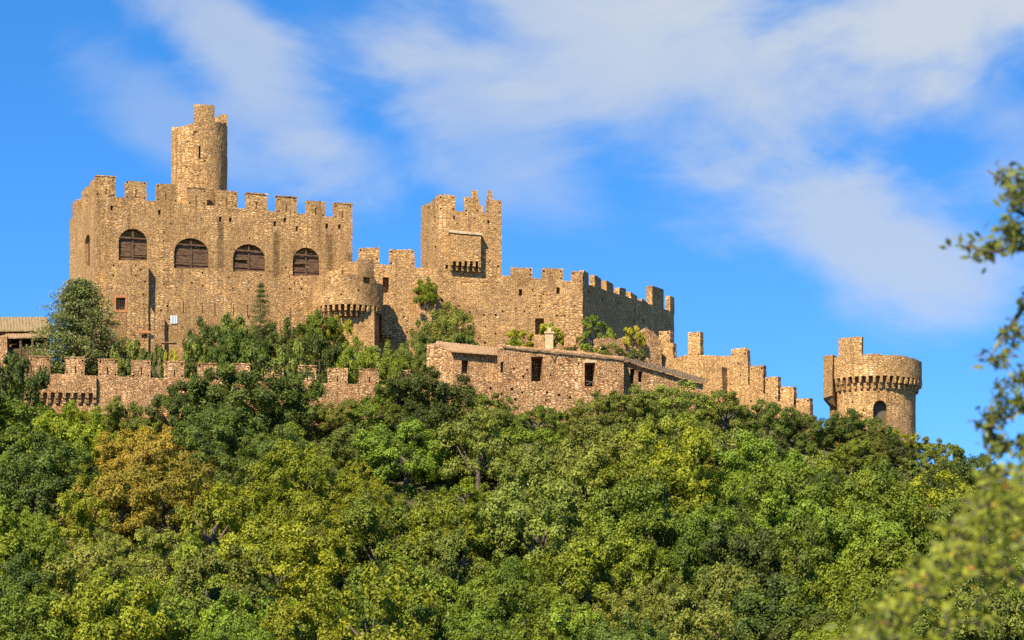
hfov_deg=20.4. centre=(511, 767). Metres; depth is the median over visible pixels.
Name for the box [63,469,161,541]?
oak tree
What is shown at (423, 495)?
oak tree
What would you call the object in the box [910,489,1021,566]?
oak tree
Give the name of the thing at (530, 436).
oak tree
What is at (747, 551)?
oak tree
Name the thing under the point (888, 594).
oak tree
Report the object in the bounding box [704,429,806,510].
oak tree
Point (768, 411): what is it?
oak tree
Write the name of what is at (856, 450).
oak tree
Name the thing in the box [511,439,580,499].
oak tree
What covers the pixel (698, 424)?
oak tree
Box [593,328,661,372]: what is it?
broken wall
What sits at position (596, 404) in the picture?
oak tree
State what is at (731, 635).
oak tree
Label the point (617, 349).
shrub
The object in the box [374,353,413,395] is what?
oak tree
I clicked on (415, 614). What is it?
oak tree
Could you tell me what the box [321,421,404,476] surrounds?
oak tree
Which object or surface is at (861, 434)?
oak tree
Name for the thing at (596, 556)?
oak tree
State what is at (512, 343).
shrub
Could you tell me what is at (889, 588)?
oak tree
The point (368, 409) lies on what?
oak tree
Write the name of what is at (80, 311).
cedar
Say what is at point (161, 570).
oak tree
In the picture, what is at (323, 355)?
oak tree
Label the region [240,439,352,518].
oak tree
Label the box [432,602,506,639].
oak tree
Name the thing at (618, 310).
side wall
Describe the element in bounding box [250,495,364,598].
oak tree
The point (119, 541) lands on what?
oak tree
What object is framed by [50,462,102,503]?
oak tree
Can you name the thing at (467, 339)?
shrub
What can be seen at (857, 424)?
oak tree
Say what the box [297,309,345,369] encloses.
oak tree
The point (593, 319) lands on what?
shrub
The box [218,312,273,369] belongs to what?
oak tree
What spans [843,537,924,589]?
oak tree
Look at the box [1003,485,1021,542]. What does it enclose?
oak tree
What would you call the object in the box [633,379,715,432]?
oak tree
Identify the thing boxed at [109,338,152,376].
oak tree
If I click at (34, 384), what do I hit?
oak tree
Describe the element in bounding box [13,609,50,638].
oak tree
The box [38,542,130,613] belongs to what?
oak tree
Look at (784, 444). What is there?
oak tree
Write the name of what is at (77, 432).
oak tree
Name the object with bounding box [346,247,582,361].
curtain wall
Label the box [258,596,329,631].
oak tree
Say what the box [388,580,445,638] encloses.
oak tree
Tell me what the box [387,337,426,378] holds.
oak tree
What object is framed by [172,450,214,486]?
oak tree
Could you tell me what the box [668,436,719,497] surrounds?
oak tree
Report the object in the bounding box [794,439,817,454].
oak tree
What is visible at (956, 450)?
oak tree
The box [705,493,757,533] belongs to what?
oak tree
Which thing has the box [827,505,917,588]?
oak tree
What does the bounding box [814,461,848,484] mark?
oak tree
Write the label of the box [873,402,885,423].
window
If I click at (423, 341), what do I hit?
shrub
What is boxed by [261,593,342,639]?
oak tree
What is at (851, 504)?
oak tree
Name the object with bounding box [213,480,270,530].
oak tree
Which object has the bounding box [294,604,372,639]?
oak tree
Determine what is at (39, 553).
oak tree
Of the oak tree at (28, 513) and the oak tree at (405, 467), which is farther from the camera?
the oak tree at (405, 467)
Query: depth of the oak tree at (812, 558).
231.59 m
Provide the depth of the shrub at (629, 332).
298.46 m
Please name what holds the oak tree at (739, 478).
on the hill
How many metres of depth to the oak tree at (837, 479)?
262.67 m
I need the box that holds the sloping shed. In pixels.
[624,356,704,411]
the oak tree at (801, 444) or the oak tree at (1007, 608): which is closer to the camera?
the oak tree at (1007, 608)
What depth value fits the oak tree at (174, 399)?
280.83 m
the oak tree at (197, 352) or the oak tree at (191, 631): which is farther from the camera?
the oak tree at (197, 352)
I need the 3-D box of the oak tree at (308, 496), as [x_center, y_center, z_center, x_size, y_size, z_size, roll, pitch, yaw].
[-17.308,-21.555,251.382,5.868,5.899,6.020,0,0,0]
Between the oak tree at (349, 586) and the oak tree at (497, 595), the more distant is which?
the oak tree at (349, 586)
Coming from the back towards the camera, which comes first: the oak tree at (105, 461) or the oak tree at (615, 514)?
the oak tree at (105, 461)
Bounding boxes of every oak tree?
[0,350,54,430]
[0,391,57,466]
[0,429,100,520]
[0,443,6,456]
[0,451,30,510]
[0,492,15,542]
[0,510,40,591]
[0,511,67,580]
[0,528,78,591]
[0,552,57,611]
[0,583,78,639]
[11,506,51,545]
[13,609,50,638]
[20,581,79,623]
[20,598,98,638]
[27,399,110,478]
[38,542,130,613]
[45,489,115,563]
[47,564,185,639]
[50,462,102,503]
[51,405,80,425]
[54,473,113,526]
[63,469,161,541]
[71,527,138,579]
[73,427,159,492]
[75,406,121,439]
[87,428,120,457]
[100,394,161,441]
[102,578,206,639]
[105,450,225,535]
[105,556,152,587]
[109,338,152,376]
[109,424,196,504]
[110,424,159,463]
[120,593,193,627]
[126,525,185,587]
[144,380,193,433]
[146,585,185,607]
[151,424,183,453]
[160,404,267,467]
[166,531,254,597]
[170,592,248,639]
[171,543,274,638]
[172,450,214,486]
[173,479,257,549]
[176,357,313,444]
[177,368,238,429]
[179,337,207,378]
[181,314,228,379]
[185,403,235,440]
[185,441,258,506]
[197,616,271,639]
[198,586,311,639]
[206,329,247,379]
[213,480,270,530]
[215,495,262,540]
[215,515,342,601]
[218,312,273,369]
[223,575,278,615]
[235,424,310,483]
[237,339,274,380]
[237,539,278,585]
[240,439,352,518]
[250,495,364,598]
[251,366,328,437]
[258,315,309,380]
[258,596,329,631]
[259,421,321,461]
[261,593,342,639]
[276,339,313,379]
[281,468,318,509]
[282,330,342,382]
[287,490,331,534]
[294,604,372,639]
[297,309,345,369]
[300,559,446,639]
[309,398,366,435]
[309,511,362,559]
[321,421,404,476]
[322,473,406,524]
[323,584,361,624]
[325,488,430,583]
[333,335,374,383]
[335,552,468,639]
[337,459,381,484]
[341,394,404,430]
[341,558,405,590]
[348,509,395,548]
[351,416,457,492]
[356,596,457,639]
[363,339,401,384]
[369,374,429,429]
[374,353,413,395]
[374,490,463,559]
[380,365,479,429]
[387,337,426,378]
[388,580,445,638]
[391,495,460,533]
[393,402,464,460]
[405,494,513,594]
[409,526,489,612]
[421,301,476,353]
[426,405,526,494]
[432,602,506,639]
[438,476,491,505]
[439,616,521,639]
[442,496,536,559]
[450,574,527,638]
[453,564,557,639]
[465,391,515,442]
[471,473,597,583]
[472,554,554,624]
[480,494,534,544]
[482,429,528,461]
[492,424,556,480]
[495,401,516,426]
[496,450,558,509]
[506,404,569,436]
[510,554,565,600]
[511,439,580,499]
[511,499,578,558]
[522,533,631,618]
[526,453,617,524]
[529,586,593,638]
[531,602,610,639]
[538,429,575,455]
[542,607,612,639]
[546,421,653,503]
[549,632,567,639]
[560,519,672,612]
[564,415,637,469]
[565,390,634,431]
[574,423,656,484]
[576,611,668,639]
[583,472,696,574]
[586,449,701,532]
[588,488,666,565]
[590,581,672,639]
[600,409,730,509]
[603,383,664,431]
[623,421,653,439]
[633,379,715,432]
[633,408,717,470]
[634,573,688,621]
[650,613,712,639]
[652,512,737,597]
[655,559,771,639]
[668,419,721,445]
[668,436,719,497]
[668,599,758,639]
[678,505,734,548]
[691,426,776,476]
[691,509,808,614]
[693,389,758,435]
[695,529,751,595]
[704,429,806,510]
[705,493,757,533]
[708,573,843,639]
[716,454,846,539]
[716,628,749,639]
[719,469,773,512]
[733,489,858,572]
[735,398,802,439]
[740,444,788,463]
[748,511,846,599]
[767,438,789,457]
[767,606,843,639]
[771,410,836,449]
[780,481,834,528]
[780,560,904,639]
[787,462,837,487]
[791,618,844,639]
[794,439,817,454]
[806,468,845,497]
[807,407,871,445]
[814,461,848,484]
[822,437,878,473]
[826,468,929,561]
[827,468,930,545]
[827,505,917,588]
[836,589,961,639]
[841,427,892,460]
[842,415,899,450]
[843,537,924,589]
[861,457,900,486]
[868,590,894,612]
[870,433,918,465]
[873,580,896,608]
[876,428,920,459]
[893,558,1006,637]
[896,478,927,507]
[897,458,930,483]
[904,467,1004,554]
[906,436,947,467]
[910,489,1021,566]
[912,453,1008,506]
[921,569,1023,639]
[923,541,1012,598]
[927,455,961,482]
[938,160,1023,464]
[940,491,1023,558]
[943,443,966,468]
[950,462,995,486]
[984,553,1023,618]
[984,618,1023,639]
[998,477,1022,492]
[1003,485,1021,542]
[1005,541,1023,560]
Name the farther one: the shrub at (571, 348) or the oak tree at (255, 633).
the shrub at (571, 348)
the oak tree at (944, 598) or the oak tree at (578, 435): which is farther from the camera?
the oak tree at (578, 435)
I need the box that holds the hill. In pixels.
[0,362,938,636]
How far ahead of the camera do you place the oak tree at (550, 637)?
218.42 m
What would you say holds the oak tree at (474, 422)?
on the hill
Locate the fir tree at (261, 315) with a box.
[231,282,282,366]
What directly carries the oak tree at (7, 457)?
on the hill
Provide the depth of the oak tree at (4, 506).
244.75 m
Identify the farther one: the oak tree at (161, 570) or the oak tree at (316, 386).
the oak tree at (316, 386)
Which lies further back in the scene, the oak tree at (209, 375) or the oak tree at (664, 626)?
the oak tree at (209, 375)
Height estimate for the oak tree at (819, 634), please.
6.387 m
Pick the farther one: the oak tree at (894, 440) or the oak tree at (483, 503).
the oak tree at (894, 440)
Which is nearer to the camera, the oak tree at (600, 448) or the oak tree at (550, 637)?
the oak tree at (550, 637)
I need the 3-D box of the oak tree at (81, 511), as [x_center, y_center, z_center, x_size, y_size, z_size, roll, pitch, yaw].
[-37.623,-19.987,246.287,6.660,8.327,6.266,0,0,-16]
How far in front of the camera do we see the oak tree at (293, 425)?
272.87 m
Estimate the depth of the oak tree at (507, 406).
284.28 m
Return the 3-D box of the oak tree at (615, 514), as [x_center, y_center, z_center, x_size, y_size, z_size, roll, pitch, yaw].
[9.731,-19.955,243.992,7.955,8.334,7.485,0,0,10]
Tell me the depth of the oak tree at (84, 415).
280.56 m
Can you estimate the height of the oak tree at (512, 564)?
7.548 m
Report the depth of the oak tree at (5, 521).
232.61 m
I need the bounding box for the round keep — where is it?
[171,104,227,205]
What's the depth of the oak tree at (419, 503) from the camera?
249.74 m
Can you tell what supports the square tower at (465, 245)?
on the curtain wall at (517, 299)
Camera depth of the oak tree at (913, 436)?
288.31 m
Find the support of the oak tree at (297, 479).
on the hill
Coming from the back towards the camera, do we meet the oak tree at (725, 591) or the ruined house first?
the ruined house
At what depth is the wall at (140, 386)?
286.12 m
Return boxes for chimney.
[544,327,553,348]
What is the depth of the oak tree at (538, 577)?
234.32 m
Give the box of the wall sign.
[171,316,176,323]
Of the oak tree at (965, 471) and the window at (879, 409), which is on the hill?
the oak tree at (965, 471)
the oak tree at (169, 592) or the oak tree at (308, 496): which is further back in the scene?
the oak tree at (308, 496)
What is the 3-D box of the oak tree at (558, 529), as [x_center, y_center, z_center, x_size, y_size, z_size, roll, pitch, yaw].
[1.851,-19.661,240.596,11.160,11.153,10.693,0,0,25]
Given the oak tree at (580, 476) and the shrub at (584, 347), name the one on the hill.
the oak tree at (580, 476)
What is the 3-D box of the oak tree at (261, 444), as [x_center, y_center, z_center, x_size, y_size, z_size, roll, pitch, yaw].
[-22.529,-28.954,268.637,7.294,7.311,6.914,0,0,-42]
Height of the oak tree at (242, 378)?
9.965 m
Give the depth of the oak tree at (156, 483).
253.22 m
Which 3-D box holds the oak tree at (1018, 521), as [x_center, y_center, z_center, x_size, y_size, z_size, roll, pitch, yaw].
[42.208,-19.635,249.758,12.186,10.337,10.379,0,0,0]
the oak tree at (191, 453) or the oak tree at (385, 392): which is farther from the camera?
the oak tree at (385, 392)
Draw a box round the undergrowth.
[1,382,958,639]
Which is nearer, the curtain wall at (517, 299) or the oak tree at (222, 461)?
the oak tree at (222, 461)
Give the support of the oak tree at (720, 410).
on the hill
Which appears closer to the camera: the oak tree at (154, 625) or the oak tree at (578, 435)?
the oak tree at (154, 625)
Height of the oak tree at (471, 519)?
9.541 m
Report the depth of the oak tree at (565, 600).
224.36 m
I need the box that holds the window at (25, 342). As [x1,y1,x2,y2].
[23,340,30,348]
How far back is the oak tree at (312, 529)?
244.68 m
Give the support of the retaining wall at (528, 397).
on the hill
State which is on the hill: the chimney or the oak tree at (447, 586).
the oak tree at (447, 586)
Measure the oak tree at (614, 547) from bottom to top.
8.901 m
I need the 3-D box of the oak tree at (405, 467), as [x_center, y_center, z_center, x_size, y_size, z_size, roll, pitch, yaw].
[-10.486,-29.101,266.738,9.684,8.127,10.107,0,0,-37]
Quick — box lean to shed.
[426,341,496,416]
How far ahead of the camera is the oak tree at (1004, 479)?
272.95 m
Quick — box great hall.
[70,175,352,361]
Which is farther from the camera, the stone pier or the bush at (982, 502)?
the stone pier
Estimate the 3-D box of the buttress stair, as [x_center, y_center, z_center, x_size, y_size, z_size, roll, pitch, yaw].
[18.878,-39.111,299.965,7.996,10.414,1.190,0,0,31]
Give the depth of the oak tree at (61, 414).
284.22 m
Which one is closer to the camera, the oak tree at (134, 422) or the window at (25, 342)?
the oak tree at (134, 422)
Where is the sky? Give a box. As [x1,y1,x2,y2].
[0,0,1023,482]
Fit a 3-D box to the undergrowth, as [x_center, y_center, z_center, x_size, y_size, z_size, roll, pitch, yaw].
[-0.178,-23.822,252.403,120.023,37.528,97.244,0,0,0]
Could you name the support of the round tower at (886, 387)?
on the hill
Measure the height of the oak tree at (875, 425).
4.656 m
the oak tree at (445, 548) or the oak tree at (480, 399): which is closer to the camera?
the oak tree at (445, 548)
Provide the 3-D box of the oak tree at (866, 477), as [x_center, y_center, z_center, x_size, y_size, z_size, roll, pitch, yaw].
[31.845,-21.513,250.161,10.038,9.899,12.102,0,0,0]
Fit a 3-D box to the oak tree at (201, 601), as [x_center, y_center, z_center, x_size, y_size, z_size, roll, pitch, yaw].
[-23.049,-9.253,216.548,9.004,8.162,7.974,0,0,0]
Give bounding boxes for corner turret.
[312,258,383,362]
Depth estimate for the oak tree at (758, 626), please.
215.14 m
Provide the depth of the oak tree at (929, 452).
289.04 m
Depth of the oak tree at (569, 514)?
244.06 m
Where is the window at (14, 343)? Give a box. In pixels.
[11,340,18,348]
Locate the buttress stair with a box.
[661,353,726,402]
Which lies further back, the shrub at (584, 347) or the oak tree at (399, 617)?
the shrub at (584, 347)
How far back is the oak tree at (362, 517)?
238.25 m
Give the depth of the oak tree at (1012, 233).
12.05 m
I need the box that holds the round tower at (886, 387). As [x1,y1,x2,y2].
[823,336,921,457]
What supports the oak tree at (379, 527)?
on the hill
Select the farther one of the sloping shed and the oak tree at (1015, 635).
the sloping shed
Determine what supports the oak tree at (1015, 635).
on the hill
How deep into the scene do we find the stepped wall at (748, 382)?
297.41 m
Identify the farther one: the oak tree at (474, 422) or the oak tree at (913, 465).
the oak tree at (913, 465)
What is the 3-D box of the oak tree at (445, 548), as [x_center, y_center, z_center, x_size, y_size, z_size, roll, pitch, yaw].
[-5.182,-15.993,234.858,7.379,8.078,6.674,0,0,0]
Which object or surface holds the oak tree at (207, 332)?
on the hill
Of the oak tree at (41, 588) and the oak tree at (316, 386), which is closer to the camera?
the oak tree at (41, 588)
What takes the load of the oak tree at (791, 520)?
on the hill
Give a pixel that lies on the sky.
(794, 174)
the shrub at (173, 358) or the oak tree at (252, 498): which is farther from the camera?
the shrub at (173, 358)
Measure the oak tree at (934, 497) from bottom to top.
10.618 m
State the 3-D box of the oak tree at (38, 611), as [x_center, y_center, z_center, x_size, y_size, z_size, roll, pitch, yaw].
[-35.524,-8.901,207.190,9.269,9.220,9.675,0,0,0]
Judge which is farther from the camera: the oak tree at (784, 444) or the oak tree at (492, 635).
the oak tree at (784, 444)
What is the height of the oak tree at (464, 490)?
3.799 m
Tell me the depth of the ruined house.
287.67 m
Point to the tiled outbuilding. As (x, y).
(14, 335)
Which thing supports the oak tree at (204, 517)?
on the hill
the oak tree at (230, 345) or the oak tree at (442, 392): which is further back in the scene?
the oak tree at (230, 345)
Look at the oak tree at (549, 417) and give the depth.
279.95 m
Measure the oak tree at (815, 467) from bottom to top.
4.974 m
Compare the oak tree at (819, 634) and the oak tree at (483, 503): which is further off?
the oak tree at (483, 503)
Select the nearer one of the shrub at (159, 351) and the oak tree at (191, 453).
the oak tree at (191, 453)
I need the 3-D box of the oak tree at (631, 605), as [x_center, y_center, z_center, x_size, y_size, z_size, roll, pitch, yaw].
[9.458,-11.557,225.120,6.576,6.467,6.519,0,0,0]
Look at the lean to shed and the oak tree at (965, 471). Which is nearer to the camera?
the oak tree at (965, 471)
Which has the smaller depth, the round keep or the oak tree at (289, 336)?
the oak tree at (289, 336)
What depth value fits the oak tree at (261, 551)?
237.90 m
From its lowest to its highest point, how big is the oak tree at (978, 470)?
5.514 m
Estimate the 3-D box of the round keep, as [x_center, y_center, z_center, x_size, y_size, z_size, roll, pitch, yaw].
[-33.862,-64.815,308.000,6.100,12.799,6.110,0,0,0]
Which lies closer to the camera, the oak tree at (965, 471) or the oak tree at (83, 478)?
the oak tree at (83, 478)
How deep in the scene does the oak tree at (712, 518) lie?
245.94 m
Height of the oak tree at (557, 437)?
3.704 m
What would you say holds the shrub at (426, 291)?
on the curtain wall at (517, 299)
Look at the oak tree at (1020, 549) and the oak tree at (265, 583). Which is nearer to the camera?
the oak tree at (265, 583)
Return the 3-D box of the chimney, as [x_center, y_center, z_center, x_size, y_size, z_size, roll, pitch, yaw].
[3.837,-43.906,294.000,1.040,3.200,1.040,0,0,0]
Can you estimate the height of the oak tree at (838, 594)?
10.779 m
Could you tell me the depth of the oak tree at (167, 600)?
220.95 m
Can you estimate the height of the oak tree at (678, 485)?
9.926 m
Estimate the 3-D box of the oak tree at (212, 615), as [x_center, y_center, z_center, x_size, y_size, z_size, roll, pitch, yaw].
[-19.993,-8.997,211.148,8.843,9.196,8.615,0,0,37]
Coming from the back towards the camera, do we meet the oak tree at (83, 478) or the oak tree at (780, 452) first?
the oak tree at (780, 452)
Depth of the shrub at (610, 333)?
298.65 m
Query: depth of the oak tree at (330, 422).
281.21 m
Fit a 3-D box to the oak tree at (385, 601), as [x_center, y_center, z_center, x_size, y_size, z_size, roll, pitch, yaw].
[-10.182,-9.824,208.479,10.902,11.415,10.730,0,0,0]
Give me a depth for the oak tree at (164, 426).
277.94 m
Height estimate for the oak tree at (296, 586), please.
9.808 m
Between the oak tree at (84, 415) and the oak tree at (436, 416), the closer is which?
the oak tree at (436, 416)
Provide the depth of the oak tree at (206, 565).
222.88 m
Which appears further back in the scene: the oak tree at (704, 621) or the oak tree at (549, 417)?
the oak tree at (549, 417)
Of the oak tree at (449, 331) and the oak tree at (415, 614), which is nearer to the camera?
the oak tree at (415, 614)
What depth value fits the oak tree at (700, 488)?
254.74 m
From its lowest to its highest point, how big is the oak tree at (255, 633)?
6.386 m
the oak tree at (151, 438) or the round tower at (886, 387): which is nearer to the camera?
the oak tree at (151, 438)
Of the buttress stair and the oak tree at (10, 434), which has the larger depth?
the buttress stair
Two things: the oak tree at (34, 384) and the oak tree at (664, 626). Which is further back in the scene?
the oak tree at (34, 384)
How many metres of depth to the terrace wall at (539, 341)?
293.69 m
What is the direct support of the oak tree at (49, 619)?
on the hill
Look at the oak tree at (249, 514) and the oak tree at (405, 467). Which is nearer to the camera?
the oak tree at (249, 514)
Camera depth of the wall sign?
302.62 m
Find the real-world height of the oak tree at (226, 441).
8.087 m
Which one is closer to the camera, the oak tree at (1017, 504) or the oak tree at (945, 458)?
the oak tree at (1017, 504)
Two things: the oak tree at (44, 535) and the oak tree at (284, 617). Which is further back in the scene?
the oak tree at (44, 535)
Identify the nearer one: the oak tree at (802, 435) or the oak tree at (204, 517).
the oak tree at (204, 517)
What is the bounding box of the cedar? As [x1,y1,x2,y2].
[20,276,136,375]
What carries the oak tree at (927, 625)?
on the hill
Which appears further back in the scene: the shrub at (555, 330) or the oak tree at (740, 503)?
the shrub at (555, 330)
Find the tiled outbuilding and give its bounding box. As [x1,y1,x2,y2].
[0,317,49,380]
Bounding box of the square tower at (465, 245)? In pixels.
[421,190,501,282]
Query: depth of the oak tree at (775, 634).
211.24 m
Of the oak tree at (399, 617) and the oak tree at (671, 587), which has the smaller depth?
the oak tree at (399, 617)
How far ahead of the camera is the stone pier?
295.01 m
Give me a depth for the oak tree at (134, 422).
280.16 m
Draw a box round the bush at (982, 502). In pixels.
[822,450,1023,639]
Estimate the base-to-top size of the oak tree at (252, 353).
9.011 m
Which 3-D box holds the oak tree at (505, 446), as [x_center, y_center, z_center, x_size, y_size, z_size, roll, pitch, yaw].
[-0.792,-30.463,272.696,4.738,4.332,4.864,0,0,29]
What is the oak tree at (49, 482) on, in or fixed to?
on the hill
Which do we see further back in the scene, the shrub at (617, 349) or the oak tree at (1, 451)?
the shrub at (617, 349)
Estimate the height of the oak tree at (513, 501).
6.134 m
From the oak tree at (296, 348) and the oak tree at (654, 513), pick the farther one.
the oak tree at (296, 348)
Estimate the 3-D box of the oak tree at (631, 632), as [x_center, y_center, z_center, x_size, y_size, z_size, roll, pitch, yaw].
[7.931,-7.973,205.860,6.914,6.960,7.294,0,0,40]
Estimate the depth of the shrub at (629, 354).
293.53 m
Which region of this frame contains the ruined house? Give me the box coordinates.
[497,344,623,409]
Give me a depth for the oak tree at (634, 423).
277.13 m
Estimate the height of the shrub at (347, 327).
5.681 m
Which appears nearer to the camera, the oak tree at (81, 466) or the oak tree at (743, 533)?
the oak tree at (743, 533)
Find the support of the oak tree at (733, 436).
on the hill
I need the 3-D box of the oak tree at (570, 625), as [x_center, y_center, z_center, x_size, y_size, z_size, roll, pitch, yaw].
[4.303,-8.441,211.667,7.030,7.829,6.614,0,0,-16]
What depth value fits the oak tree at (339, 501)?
254.73 m
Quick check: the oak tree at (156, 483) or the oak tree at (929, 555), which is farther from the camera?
the oak tree at (156, 483)
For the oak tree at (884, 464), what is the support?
on the hill
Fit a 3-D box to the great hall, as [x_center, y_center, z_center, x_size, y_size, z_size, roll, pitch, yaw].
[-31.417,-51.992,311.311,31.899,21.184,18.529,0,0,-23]
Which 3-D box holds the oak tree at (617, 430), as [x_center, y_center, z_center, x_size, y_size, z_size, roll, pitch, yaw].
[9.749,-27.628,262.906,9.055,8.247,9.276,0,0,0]
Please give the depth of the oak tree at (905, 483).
262.33 m
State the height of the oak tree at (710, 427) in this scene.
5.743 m
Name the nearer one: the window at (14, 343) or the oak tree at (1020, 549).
the oak tree at (1020, 549)
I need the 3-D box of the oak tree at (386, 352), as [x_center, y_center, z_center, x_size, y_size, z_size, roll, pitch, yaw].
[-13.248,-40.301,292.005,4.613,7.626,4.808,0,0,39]
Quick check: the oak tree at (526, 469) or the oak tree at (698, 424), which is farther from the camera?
the oak tree at (698, 424)
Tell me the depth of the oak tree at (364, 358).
290.51 m
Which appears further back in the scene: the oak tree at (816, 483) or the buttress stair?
the buttress stair
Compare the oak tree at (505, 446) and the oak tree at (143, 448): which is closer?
the oak tree at (143, 448)
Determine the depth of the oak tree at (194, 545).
232.15 m
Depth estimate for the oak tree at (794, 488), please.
246.91 m
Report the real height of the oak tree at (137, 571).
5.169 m
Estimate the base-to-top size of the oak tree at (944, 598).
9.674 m
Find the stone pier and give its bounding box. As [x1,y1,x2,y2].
[564,327,575,348]
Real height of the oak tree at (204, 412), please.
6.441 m
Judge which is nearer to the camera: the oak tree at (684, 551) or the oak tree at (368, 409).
the oak tree at (684, 551)
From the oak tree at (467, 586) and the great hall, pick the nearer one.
the oak tree at (467, 586)
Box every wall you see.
[24,355,426,428]
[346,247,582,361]
[476,380,608,423]
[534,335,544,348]
[580,270,674,350]
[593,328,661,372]
[659,330,812,440]
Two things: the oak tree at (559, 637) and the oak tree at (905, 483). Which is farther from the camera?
the oak tree at (905, 483)
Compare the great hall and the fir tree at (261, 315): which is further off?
the great hall
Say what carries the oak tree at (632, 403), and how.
on the hill
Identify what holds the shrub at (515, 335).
on the hill
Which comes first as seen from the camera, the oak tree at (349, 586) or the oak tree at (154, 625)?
the oak tree at (154, 625)
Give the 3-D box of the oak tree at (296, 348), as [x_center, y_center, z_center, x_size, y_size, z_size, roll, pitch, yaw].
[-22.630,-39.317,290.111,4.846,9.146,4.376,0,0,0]
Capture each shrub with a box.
[138,345,164,377]
[162,347,177,367]
[320,315,353,365]
[405,319,441,354]
[412,277,437,310]
[451,335,479,345]
[505,339,518,345]
[506,329,533,346]
[539,322,563,346]
[560,345,578,350]
[576,315,608,347]
[580,343,596,352]
[599,343,624,355]
[606,328,616,343]
[623,325,645,355]
[625,348,646,364]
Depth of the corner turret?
301.94 m
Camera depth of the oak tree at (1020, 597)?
221.95 m
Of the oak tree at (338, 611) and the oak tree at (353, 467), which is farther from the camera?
the oak tree at (353, 467)
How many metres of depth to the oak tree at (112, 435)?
277.39 m
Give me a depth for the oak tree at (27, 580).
226.94 m
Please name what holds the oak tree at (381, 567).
on the hill
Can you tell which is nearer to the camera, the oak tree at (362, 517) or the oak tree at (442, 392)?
the oak tree at (362, 517)

